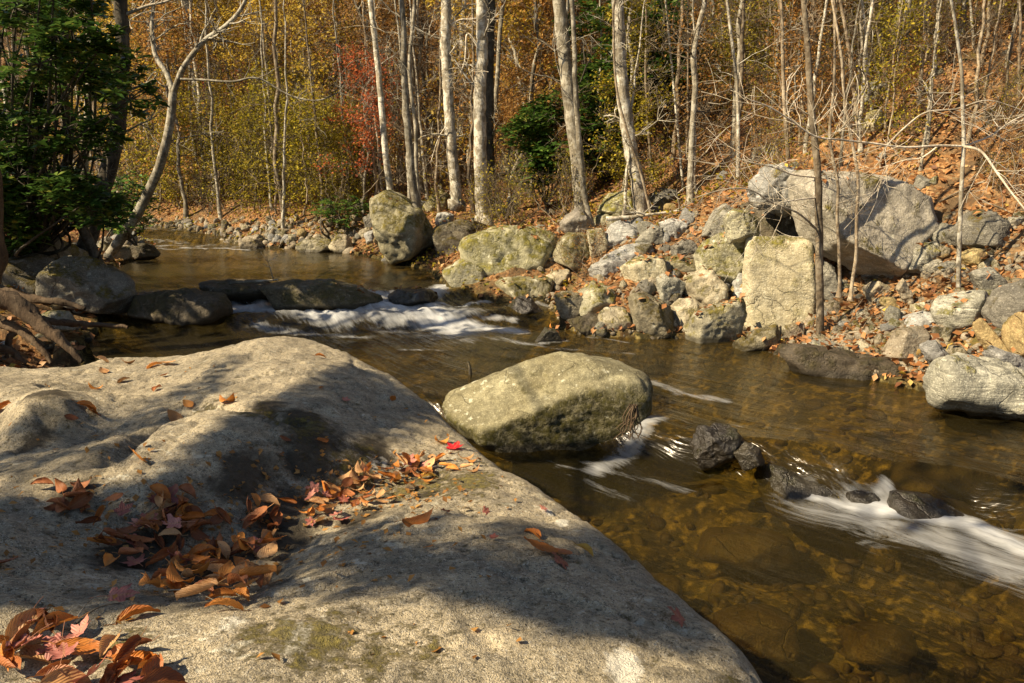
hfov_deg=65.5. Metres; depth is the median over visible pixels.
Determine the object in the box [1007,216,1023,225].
loose rock
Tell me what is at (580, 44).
yellow tree
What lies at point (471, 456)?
fallen leaf
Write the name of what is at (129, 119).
brown tree
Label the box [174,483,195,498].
fallen leaf
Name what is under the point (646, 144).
brush
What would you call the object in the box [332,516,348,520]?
fallen leaf
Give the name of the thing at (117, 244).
leaning tree
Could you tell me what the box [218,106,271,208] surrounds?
olive tree
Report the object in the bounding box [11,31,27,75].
thin tree
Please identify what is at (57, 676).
fallen leaf
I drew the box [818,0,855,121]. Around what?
thin tree
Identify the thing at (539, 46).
orange tree
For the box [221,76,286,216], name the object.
olive tree
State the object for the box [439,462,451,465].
fallen leaf
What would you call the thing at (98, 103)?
yellow tree
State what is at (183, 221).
loose rock
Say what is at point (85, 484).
fallen leaf
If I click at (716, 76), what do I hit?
olive tree
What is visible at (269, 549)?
fallen leaf
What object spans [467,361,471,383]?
snag
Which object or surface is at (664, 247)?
loose rock
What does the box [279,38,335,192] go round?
olive tree
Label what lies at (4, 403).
fallen leaf
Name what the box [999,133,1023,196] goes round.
brush
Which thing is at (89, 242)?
dark tree
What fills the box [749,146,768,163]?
stone
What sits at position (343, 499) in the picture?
fallen leaf
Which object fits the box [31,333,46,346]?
loose rock
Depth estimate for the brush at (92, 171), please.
19.53 m
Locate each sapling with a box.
[609,0,673,183]
[636,0,684,191]
[648,0,842,335]
[666,0,809,183]
[680,0,1023,287]
[689,0,797,93]
[724,0,880,297]
[747,0,852,160]
[802,0,879,300]
[802,1,889,53]
[812,0,918,87]
[823,0,873,69]
[838,0,888,110]
[839,0,858,131]
[865,0,988,68]
[904,0,989,70]
[996,0,1023,90]
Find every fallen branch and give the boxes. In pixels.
[230,251,278,284]
[606,186,688,223]
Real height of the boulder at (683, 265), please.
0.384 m
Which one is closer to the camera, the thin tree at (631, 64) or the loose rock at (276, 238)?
the thin tree at (631, 64)
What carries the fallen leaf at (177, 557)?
on the leaf strewn boulder at (604, 614)
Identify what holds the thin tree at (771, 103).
on the ground at (616, 498)
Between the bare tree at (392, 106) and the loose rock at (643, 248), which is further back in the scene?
the bare tree at (392, 106)
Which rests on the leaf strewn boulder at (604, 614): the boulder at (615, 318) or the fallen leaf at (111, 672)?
the fallen leaf at (111, 672)
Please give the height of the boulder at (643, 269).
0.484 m
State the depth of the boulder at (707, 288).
9.54 m
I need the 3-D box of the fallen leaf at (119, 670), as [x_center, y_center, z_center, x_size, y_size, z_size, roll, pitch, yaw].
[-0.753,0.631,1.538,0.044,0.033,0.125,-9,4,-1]
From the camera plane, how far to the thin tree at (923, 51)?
10.36 m
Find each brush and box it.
[47,151,124,217]
[92,155,146,198]
[125,149,187,200]
[128,116,219,195]
[164,157,232,217]
[167,140,226,203]
[192,117,280,198]
[294,134,374,202]
[307,134,400,224]
[334,112,404,188]
[351,99,424,192]
[421,164,517,235]
[443,155,526,217]
[461,186,500,216]
[467,144,543,230]
[488,169,532,217]
[489,131,617,224]
[489,171,557,223]
[535,217,610,281]
[546,173,599,212]
[553,129,605,199]
[633,116,666,168]
[635,85,698,146]
[637,109,674,155]
[637,129,669,181]
[649,101,735,174]
[653,79,713,130]
[658,108,683,147]
[668,53,729,101]
[668,69,734,125]
[679,92,717,131]
[696,80,772,142]
[719,125,783,189]
[723,64,780,142]
[736,48,773,84]
[742,108,798,151]
[743,64,771,103]
[744,93,822,147]
[750,112,832,169]
[767,0,850,62]
[791,9,919,118]
[792,10,872,94]
[817,0,897,46]
[871,20,897,69]
[882,24,922,60]
[909,0,1001,64]
[942,0,1015,52]
[953,101,1023,175]
[965,15,1023,85]
[968,53,1023,138]
[972,71,1023,129]
[976,152,1018,191]
[980,68,1023,127]
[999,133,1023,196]
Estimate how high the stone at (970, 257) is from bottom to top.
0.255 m
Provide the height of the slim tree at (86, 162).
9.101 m
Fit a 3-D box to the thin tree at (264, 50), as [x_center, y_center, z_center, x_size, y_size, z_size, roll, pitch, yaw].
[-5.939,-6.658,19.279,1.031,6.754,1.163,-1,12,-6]
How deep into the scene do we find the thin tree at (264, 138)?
18.37 m
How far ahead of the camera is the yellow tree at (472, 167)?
22.41 m
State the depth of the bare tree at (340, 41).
23.22 m
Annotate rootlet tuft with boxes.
[614,403,646,440]
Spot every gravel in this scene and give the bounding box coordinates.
[101,209,1023,375]
[108,237,1023,682]
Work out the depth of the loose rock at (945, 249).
8.69 m
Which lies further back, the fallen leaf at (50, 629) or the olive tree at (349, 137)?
the olive tree at (349, 137)
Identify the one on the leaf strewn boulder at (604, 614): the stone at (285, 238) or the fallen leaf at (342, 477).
the fallen leaf at (342, 477)
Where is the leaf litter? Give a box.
[0,0,1023,387]
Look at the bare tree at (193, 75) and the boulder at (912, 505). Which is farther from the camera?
the bare tree at (193, 75)
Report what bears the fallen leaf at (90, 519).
on the leaf strewn boulder at (604, 614)
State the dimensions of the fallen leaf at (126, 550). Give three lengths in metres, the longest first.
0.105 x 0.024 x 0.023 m
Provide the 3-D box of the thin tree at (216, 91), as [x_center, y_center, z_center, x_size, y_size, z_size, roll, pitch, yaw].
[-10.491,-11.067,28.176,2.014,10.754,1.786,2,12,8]
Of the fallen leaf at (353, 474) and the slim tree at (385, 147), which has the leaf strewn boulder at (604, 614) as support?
the fallen leaf at (353, 474)
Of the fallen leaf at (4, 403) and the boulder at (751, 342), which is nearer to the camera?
the fallen leaf at (4, 403)
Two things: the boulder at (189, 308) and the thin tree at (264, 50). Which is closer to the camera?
the boulder at (189, 308)
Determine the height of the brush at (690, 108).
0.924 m
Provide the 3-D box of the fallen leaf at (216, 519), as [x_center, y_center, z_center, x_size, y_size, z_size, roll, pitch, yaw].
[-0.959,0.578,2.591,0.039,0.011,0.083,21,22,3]
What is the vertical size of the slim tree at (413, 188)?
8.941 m
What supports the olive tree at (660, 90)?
on the ground at (616, 498)
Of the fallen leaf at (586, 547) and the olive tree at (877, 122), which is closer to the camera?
the fallen leaf at (586, 547)
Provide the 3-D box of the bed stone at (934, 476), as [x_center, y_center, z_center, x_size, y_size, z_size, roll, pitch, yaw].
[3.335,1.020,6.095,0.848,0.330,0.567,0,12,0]
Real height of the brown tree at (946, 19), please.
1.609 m
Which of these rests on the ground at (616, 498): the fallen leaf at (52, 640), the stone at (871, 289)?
the stone at (871, 289)
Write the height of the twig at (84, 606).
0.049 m
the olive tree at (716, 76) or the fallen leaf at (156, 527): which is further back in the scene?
the olive tree at (716, 76)
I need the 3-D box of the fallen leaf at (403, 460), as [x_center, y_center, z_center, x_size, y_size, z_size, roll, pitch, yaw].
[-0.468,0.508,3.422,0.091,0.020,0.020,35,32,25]
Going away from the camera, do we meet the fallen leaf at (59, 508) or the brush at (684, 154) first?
the fallen leaf at (59, 508)
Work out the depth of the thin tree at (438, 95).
25.78 m
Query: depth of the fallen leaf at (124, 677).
1.51 m
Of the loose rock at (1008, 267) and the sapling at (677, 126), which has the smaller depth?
the loose rock at (1008, 267)
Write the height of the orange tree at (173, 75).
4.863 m
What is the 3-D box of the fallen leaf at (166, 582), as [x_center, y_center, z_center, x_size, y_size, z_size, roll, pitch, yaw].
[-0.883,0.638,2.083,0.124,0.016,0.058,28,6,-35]
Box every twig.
[72,593,102,623]
[75,603,119,624]
[168,589,212,599]
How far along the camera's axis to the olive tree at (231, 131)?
21.97 m
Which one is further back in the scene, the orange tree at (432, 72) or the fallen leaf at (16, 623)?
the orange tree at (432, 72)
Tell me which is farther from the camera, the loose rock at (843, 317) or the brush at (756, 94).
the brush at (756, 94)
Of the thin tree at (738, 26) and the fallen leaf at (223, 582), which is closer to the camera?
the fallen leaf at (223, 582)
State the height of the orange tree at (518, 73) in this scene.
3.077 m
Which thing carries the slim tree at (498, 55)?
on the ground at (616, 498)
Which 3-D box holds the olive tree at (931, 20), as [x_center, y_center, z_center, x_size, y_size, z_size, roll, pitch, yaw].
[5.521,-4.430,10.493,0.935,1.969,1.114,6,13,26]
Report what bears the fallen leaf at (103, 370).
on the leaf strewn boulder at (604, 614)
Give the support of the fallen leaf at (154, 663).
on the leaf strewn boulder at (604, 614)
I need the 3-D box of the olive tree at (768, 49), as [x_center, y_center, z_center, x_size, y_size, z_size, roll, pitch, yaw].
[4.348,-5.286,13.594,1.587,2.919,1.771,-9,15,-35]
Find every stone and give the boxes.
[41,310,76,331]
[113,246,131,259]
[130,243,160,259]
[280,234,296,242]
[328,233,352,252]
[363,213,372,229]
[364,230,374,244]
[435,212,454,224]
[505,194,517,211]
[534,327,562,346]
[546,269,570,284]
[635,224,663,244]
[647,277,656,288]
[650,573,682,596]
[659,218,688,236]
[670,238,697,256]
[671,298,699,327]
[695,525,799,571]
[712,603,799,664]
[731,273,741,297]
[733,442,764,470]
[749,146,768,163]
[784,321,804,339]
[791,679,830,682]
[802,339,843,348]
[815,260,837,300]
[840,490,888,523]
[840,621,917,665]
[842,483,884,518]
[843,340,870,352]
[862,281,889,298]
[887,455,1005,498]
[895,278,913,302]
[902,310,934,326]
[908,302,926,312]
[913,175,930,189]
[919,340,949,364]
[929,223,953,246]
[933,260,955,271]
[961,248,984,266]
[968,267,1007,289]
[972,318,1008,351]
[982,345,1023,369]
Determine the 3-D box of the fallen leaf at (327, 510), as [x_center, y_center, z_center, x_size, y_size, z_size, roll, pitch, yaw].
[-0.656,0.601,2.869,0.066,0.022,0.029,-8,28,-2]
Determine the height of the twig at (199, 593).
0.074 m
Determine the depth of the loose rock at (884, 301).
8.36 m
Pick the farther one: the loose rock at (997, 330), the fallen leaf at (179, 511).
the loose rock at (997, 330)
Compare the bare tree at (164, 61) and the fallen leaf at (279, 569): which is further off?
the bare tree at (164, 61)
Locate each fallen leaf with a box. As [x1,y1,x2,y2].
[0,400,10,408]
[0,555,17,563]
[0,635,9,642]
[0,637,14,669]
[0,655,20,669]
[4,623,52,650]
[5,608,50,640]
[5,623,30,657]
[14,633,44,651]
[14,644,50,663]
[25,608,53,623]
[25,659,70,679]
[26,667,90,682]
[30,477,54,484]
[32,611,88,633]
[32,664,74,682]
[35,632,79,659]
[42,637,99,655]
[43,491,68,510]
[43,607,57,633]
[45,621,76,651]
[46,497,68,507]
[47,642,77,663]
[55,478,66,494]
[55,498,70,512]
[60,492,93,512]
[61,414,78,419]
[63,487,91,496]
[69,653,107,682]
[70,476,94,487]
[71,614,90,637]
[73,400,97,412]
[73,478,92,496]
[75,516,106,523]
[79,504,90,512]
[81,536,116,543]
[86,381,102,388]
[88,583,139,601]
[93,502,105,525]
[93,537,127,544]
[96,356,108,362]
[97,527,128,540]
[98,532,114,541]
[99,367,108,373]
[99,629,121,657]
[99,660,117,682]
[101,553,119,567]
[101,650,157,664]
[102,491,127,500]
[104,605,160,625]
[104,657,132,682]
[105,501,132,517]
[106,643,134,657]
[112,547,143,554]
[112,626,146,670]
[115,670,144,682]
[116,513,145,533]
[117,377,129,382]
[117,534,154,542]
[121,553,145,565]
[123,534,149,551]
[124,518,151,526]
[129,666,187,682]
[131,449,147,462]
[131,519,162,525]
[134,540,148,550]
[137,654,151,668]
[138,516,158,531]
[138,572,161,587]
[138,635,159,645]
[140,503,157,527]
[140,510,174,526]
[140,653,163,682]
[144,481,170,502]
[145,546,177,567]
[146,362,161,368]
[146,482,178,513]
[150,568,186,579]
[151,384,161,392]
[152,578,189,590]
[154,492,163,508]
[154,532,164,548]
[158,527,184,535]
[159,498,175,509]
[159,505,177,520]
[160,503,173,527]
[160,577,167,587]
[162,514,194,527]
[165,558,194,582]
[166,555,184,565]
[167,409,182,421]
[167,549,192,564]
[167,554,189,567]
[169,580,180,597]
[170,541,177,558]
[173,503,192,516]
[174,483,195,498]
[174,514,186,528]
[174,558,216,573]
[175,494,188,507]
[175,511,204,519]
[175,519,211,535]
[175,577,227,599]
[176,534,184,550]
[180,505,204,518]
[181,492,190,522]
[181,568,192,577]
[183,400,193,407]
[185,579,213,594]
[186,552,213,564]
[187,524,209,540]
[189,543,218,554]
[191,558,208,568]
[196,563,223,571]
[196,575,230,585]
[197,558,228,565]
[200,538,218,546]
[200,546,209,556]
[202,574,225,579]
[203,509,239,523]
[204,597,250,610]
[205,587,245,599]
[207,535,217,555]
[207,548,220,558]
[210,513,222,525]
[211,501,230,524]
[216,529,222,546]
[217,540,230,559]
[217,573,223,580]
[217,579,238,584]
[218,560,234,579]
[219,393,235,401]
[225,573,247,584]
[227,538,260,551]
[228,577,259,587]
[229,545,260,555]
[231,529,244,553]
[231,564,244,573]
[232,586,249,601]
[233,556,248,564]
[234,535,258,550]
[235,561,256,566]
[238,564,276,575]
[239,503,273,520]
[240,537,254,550]
[242,513,265,528]
[244,560,279,565]
[246,497,251,512]
[246,506,263,522]
[247,543,268,557]
[250,574,263,587]
[251,493,260,506]
[251,493,280,506]
[253,530,265,552]
[256,540,277,561]
[260,532,277,543]
[261,528,276,537]
[262,535,286,540]
[263,572,272,584]
[264,563,281,574]
[267,522,277,529]
[269,503,280,519]
[269,511,282,529]
[276,497,296,503]
[278,435,290,440]
[304,497,328,501]
[305,481,318,491]
[305,485,310,494]
[305,489,315,499]
[305,515,318,525]
[307,507,314,515]
[308,496,324,503]
[317,437,328,442]
[319,478,339,492]
[319,502,325,510]
[321,481,330,497]
[321,490,331,496]
[321,501,339,507]
[323,505,337,512]
[328,484,342,498]
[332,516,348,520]
[337,494,349,501]
[338,466,354,479]
[339,490,346,502]
[341,477,352,486]
[343,487,354,497]
[349,466,360,483]
[351,499,359,507]
[355,461,368,473]
[358,476,368,480]
[358,495,373,502]
[359,458,369,472]
[363,462,370,474]
[363,474,380,478]
[363,489,375,498]
[375,499,388,502]
[376,488,384,498]
[377,471,394,478]
[391,459,399,467]
[391,473,401,481]
[394,508,432,526]
[396,453,407,464]
[399,453,416,465]
[399,466,418,472]
[400,450,413,462]
[404,483,413,489]
[408,468,427,476]
[411,449,419,466]
[418,472,435,478]
[420,467,432,471]
[425,457,434,466]
[433,435,448,444]
[435,453,444,460]
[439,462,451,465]
[446,441,461,451]
[446,464,458,469]
[458,452,477,459]
[458,463,472,467]
[463,462,479,471]
[482,506,489,514]
[488,533,498,538]
[524,528,543,540]
[524,536,565,553]
[542,548,567,569]
[556,548,578,554]
[572,541,593,555]
[667,606,686,626]
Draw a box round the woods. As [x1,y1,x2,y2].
[0,0,440,135]
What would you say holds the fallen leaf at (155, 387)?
on the leaf strewn boulder at (604, 614)
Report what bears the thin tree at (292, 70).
on the ground at (616, 498)
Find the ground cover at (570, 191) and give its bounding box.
[62,1,1003,289]
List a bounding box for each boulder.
[0,336,761,682]
[1,253,57,293]
[8,239,88,257]
[35,255,137,313]
[127,288,233,329]
[198,279,270,305]
[240,234,267,248]
[259,278,382,316]
[295,237,330,252]
[369,189,433,265]
[387,289,438,307]
[422,189,450,211]
[431,219,476,255]
[442,259,484,286]
[442,351,652,466]
[458,225,558,275]
[495,276,553,298]
[498,155,512,178]
[505,296,542,319]
[553,232,589,269]
[554,290,582,319]
[559,207,594,232]
[567,313,598,336]
[575,280,616,315]
[586,228,607,256]
[588,254,625,278]
[597,189,633,220]
[598,307,631,330]
[605,220,638,247]
[609,242,654,261]
[620,255,667,282]
[627,292,673,338]
[649,187,677,203]
[656,273,685,304]
[662,255,695,272]
[683,268,727,307]
[683,298,746,347]
[689,422,744,470]
[693,231,744,284]
[701,203,733,237]
[723,208,759,243]
[732,324,780,355]
[740,202,798,236]
[742,235,815,334]
[747,163,794,217]
[754,462,850,529]
[776,343,909,386]
[786,169,938,278]
[859,80,887,102]
[861,109,887,132]
[874,490,982,552]
[881,326,929,360]
[907,241,940,272]
[922,352,1023,422]
[930,290,988,329]
[947,209,1010,248]
[980,278,1023,327]
[1000,312,1023,357]
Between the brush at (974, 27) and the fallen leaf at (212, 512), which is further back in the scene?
the brush at (974, 27)
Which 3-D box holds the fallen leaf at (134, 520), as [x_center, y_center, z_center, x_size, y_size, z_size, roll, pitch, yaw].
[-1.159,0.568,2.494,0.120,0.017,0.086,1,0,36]
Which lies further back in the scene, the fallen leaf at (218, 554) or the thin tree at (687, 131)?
the thin tree at (687, 131)
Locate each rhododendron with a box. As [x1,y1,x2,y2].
[0,0,169,258]
[3,166,108,258]
[104,169,164,245]
[307,195,369,237]
[495,88,571,212]
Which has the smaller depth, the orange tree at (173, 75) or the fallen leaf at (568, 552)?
the fallen leaf at (568, 552)
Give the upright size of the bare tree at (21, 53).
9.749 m
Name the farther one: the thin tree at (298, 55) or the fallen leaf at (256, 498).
the thin tree at (298, 55)
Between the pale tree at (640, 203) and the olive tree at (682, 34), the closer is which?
the pale tree at (640, 203)
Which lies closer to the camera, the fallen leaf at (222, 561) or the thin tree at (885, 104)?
the fallen leaf at (222, 561)
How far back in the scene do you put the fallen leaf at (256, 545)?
2.54 m
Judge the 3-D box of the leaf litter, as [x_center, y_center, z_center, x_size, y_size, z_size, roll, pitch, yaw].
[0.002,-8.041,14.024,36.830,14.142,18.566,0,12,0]
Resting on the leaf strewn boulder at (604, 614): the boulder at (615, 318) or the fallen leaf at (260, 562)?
the fallen leaf at (260, 562)
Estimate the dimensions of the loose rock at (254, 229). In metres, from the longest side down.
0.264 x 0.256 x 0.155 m
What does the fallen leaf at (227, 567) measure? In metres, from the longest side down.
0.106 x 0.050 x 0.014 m
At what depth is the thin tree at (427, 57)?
24.71 m
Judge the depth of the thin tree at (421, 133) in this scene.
19.52 m
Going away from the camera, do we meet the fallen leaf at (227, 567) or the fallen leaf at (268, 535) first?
the fallen leaf at (227, 567)
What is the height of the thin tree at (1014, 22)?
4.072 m
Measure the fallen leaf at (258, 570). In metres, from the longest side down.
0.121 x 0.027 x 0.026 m
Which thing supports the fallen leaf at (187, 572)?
on the leaf strewn boulder at (604, 614)
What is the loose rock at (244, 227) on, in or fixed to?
on the ground at (616, 498)
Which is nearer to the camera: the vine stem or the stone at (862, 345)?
the stone at (862, 345)
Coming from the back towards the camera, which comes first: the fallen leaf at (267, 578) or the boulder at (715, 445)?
the boulder at (715, 445)
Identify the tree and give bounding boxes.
[0,11,36,111]
[0,27,28,175]
[0,29,45,124]
[0,169,128,364]
[1,11,25,107]
[1,26,27,121]
[5,2,133,261]
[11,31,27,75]
[47,0,204,195]
[52,55,99,168]
[60,1,163,191]
[67,83,81,159]
[74,0,147,197]
[75,0,272,179]
[75,62,105,174]
[76,0,221,250]
[80,0,185,190]
[104,0,375,256]
[104,67,156,164]
[106,0,162,196]
[111,0,236,217]
[117,111,167,200]
[119,96,196,204]
[120,62,192,215]
[124,115,131,171]
[127,0,148,183]
[127,11,165,179]
[128,1,176,179]
[128,2,204,177]
[134,97,209,210]
[135,0,253,183]
[139,0,268,191]
[142,101,200,208]
[150,0,255,182]
[153,70,213,197]
[153,86,206,213]
[154,0,175,170]
[158,47,218,150]
[159,0,217,193]
[163,0,197,195]
[169,0,230,195]
[178,19,247,153]
[179,0,241,219]
[180,57,244,198]
[187,0,307,196]
[189,0,234,197]
[190,93,244,211]
[193,4,226,147]
[196,0,240,189]
[197,0,246,196]
[202,85,263,196]
[209,43,295,199]
[211,0,237,172]
[211,4,262,187]
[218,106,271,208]
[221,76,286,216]
[222,0,300,216]
[223,103,274,212]
[225,21,262,153]
[226,5,244,157]
[226,58,303,195]
[229,0,284,149]
[229,87,289,194]
[230,0,249,135]
[231,1,250,137]
[233,0,264,181]
[233,56,310,220]
[236,0,292,192]
[238,5,296,175]
[239,0,282,209]
[243,0,287,200]
[244,1,285,177]
[248,0,360,196]
[248,56,316,196]
[255,23,320,172]
[259,0,311,227]
[264,0,360,186]
[266,95,311,201]
[269,74,337,221]
[270,109,318,202]
[272,3,295,184]
[272,78,341,195]
[278,94,333,207]
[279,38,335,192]
[282,0,419,193]
[282,0,448,208]
[283,3,320,176]
[284,1,343,102]
[285,1,317,193]
[286,0,334,209]
[287,0,382,152]
[291,0,416,198]
[293,79,348,203]
[299,115,345,207]
[305,86,337,196]
[311,41,400,216]
[313,0,363,124]
[314,69,350,147]
[315,0,362,198]
[316,90,382,212]
[318,115,370,205]
[323,111,358,191]
[324,35,362,102]
[325,84,378,197]
[326,86,375,194]
[332,12,364,169]
[332,19,351,111]
[335,0,425,190]
[344,0,402,195]
[346,18,399,177]
[349,20,394,163]
[353,2,383,192]
[357,0,396,191]
[358,0,474,186]
[359,35,404,159]
[367,0,439,207]
[367,0,440,150]
[368,0,432,198]
[371,6,398,188]
[375,57,437,143]
[376,0,437,180]
[378,24,396,170]
[381,0,505,211]
[387,4,405,181]
[390,3,409,173]
[390,3,438,153]
[391,0,443,192]
[391,0,544,195]
[392,0,444,199]
[401,2,442,168]
[407,5,438,95]
[408,12,448,185]
[408,36,467,156]
[413,0,537,176]
[416,6,434,176]
[418,3,462,212]
[419,0,503,211]
[419,1,474,167]
[420,0,460,124]
[424,0,475,186]
[424,1,470,176]
[424,2,464,188]
[425,0,505,229]
[427,0,470,195]
[427,0,511,181]
[431,18,443,180]
[433,0,497,212]
[435,0,586,196]
[435,2,499,145]
[437,0,579,180]
[442,0,604,204]
[455,0,505,161]
[460,0,505,194]
[461,29,473,177]
[467,59,535,214]
[494,0,637,210]
[496,2,590,141]
[496,3,511,152]
[496,34,508,164]
[498,23,537,165]
[499,5,547,178]
[502,19,549,131]
[510,0,611,225]
[516,0,636,177]
[522,1,625,160]
[523,0,609,123]
[528,6,605,143]
[534,3,586,92]
[549,2,585,194]
[549,7,610,96]
[550,0,703,182]
[551,0,605,186]
[578,0,679,217]
[580,0,684,160]
[581,0,611,191]
[581,0,702,193]
[593,0,665,190]
[611,0,661,220]
[645,0,735,204]
[646,79,682,141]
[649,0,746,153]
[650,0,711,162]
[650,0,718,48]
[660,0,733,96]
[662,1,704,101]
[670,0,712,193]
[672,0,708,160]
[673,0,715,124]
[673,0,718,119]
[673,3,724,76]
[682,0,690,93]
[684,0,763,66]
[689,0,736,116]
[690,0,764,91]
[695,0,753,87]
[697,0,768,158]
[697,13,736,115]
[698,0,763,84]
[704,0,784,176]
[704,0,788,87]
[711,2,762,114]
[714,0,798,102]
[731,0,761,75]
[731,0,793,68]
[739,0,797,62]
[743,15,817,135]
[744,0,804,115]
[745,0,775,97]
[750,7,842,157]
[752,1,842,114]
[755,0,838,86]
[758,0,892,120]
[766,1,797,112]
[770,0,850,76]
[778,0,855,152]
[779,0,820,137]
[784,0,885,101]
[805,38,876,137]
[817,0,890,78]
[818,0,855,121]
[822,0,880,166]
[828,0,928,75]
[830,0,873,152]
[836,1,884,120]
[841,0,964,167]
[851,0,906,58]
[851,0,909,107]
[854,0,917,30]
[865,0,915,132]
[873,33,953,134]
[889,0,922,80]
[895,0,969,76]
[900,0,958,143]
[903,0,956,170]
[913,0,939,103]
[916,0,986,47]
[947,0,1022,143]
[949,0,981,15]
[953,0,1023,39]
[957,0,967,35]
[958,0,1011,120]
[971,0,1023,66]
[984,0,1023,67]
[989,0,1021,90]
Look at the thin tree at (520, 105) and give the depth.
21.66 m
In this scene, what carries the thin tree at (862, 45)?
on the ground at (616, 498)
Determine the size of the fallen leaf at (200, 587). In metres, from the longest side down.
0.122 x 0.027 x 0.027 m
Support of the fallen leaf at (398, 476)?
on the leaf strewn boulder at (604, 614)
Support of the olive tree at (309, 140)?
on the ground at (616, 498)
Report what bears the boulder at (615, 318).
on the ground at (616, 498)
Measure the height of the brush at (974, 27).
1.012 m
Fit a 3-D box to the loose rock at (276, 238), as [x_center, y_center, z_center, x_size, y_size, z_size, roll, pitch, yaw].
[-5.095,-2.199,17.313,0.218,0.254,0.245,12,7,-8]
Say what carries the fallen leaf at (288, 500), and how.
on the leaf strewn boulder at (604, 614)
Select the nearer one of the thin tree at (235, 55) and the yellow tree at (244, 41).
the yellow tree at (244, 41)
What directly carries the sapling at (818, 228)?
on the ground at (616, 498)
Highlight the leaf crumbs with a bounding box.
[0,366,522,660]
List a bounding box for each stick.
[841,297,891,334]
[938,153,1012,202]
[969,138,1009,179]
[978,166,1021,211]
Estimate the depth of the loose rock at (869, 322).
8.17 m
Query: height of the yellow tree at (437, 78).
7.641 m
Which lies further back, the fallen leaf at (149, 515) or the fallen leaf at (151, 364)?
the fallen leaf at (151, 364)
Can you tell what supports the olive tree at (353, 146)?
on the ground at (616, 498)
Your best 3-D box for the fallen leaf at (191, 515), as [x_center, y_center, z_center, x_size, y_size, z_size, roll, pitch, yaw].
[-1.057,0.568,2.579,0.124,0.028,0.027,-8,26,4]
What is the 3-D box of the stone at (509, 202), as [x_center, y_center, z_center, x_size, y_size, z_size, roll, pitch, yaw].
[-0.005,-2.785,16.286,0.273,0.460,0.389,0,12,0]
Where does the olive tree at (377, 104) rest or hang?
on the ground at (616, 498)
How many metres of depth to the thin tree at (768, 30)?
14.44 m
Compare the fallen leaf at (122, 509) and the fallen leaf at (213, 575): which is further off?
the fallen leaf at (122, 509)
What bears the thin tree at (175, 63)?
on the ground at (616, 498)
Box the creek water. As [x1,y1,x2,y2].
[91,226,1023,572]
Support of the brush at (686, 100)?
on the ground at (616, 498)
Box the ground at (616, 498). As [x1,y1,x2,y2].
[0,0,1023,682]
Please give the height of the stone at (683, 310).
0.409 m
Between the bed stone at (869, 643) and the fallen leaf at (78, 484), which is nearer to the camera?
the fallen leaf at (78, 484)
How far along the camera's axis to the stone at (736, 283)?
9.65 m
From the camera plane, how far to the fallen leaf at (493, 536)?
2.32 m
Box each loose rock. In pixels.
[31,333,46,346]
[44,342,56,350]
[50,305,64,309]
[97,241,108,251]
[103,253,113,260]
[131,231,137,242]
[166,221,173,227]
[181,219,191,224]
[184,222,193,227]
[208,223,218,229]
[221,220,228,228]
[241,224,251,231]
[250,227,258,233]
[267,233,273,240]
[268,219,274,225]
[272,234,280,243]
[287,234,293,240]
[297,228,306,236]
[354,233,360,239]
[358,227,370,238]
[537,266,543,271]
[590,321,605,332]
[593,274,605,281]
[594,213,609,226]
[595,328,606,336]
[606,212,621,226]
[619,280,627,288]
[629,287,650,294]
[630,217,643,227]
[634,243,654,254]
[636,279,655,294]
[637,221,651,235]
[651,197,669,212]
[660,244,670,252]
[663,203,677,210]
[663,229,670,243]
[666,261,670,270]
[669,293,680,303]
[672,225,680,238]
[679,208,694,222]
[685,254,693,258]
[716,171,726,179]
[824,299,840,314]
[838,321,850,325]
[840,315,847,320]
[842,283,849,288]
[854,294,862,299]
[856,309,869,319]
[861,274,877,277]
[867,316,875,324]
[874,296,887,306]
[879,297,897,307]
[880,322,896,330]
[883,305,900,320]
[888,318,899,327]
[922,259,942,273]
[929,176,938,184]
[930,68,943,75]
[931,327,942,336]
[938,246,951,256]
[941,326,955,336]
[941,334,950,341]
[946,343,967,354]
[976,258,999,269]
[979,252,987,259]
[982,247,994,256]
[994,328,1001,333]
[1004,264,1014,270]
[1005,212,1023,219]
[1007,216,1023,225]
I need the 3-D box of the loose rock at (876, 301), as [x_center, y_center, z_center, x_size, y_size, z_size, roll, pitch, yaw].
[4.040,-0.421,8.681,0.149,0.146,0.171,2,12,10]
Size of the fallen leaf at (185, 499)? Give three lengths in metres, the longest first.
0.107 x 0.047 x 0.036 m
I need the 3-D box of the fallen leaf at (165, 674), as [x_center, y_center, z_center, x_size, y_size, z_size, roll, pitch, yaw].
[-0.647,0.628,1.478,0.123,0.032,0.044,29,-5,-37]
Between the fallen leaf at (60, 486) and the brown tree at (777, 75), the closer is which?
the fallen leaf at (60, 486)
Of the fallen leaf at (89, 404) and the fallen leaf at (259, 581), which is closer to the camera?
the fallen leaf at (259, 581)
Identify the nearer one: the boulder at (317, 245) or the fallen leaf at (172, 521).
the fallen leaf at (172, 521)
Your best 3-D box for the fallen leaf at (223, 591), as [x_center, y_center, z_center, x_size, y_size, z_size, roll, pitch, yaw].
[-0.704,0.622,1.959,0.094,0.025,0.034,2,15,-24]
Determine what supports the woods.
on the ground at (616, 498)
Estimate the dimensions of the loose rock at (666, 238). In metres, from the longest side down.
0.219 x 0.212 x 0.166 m
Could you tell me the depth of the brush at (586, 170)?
15.68 m
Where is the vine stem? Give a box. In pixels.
[612,1,662,220]
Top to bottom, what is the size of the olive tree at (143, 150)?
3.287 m
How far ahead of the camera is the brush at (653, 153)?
13.91 m
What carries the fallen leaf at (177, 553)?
on the leaf strewn boulder at (604, 614)
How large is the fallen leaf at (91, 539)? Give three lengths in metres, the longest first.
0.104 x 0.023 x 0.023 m
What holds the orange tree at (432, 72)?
on the ground at (616, 498)
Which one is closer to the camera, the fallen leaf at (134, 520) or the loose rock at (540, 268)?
the fallen leaf at (134, 520)

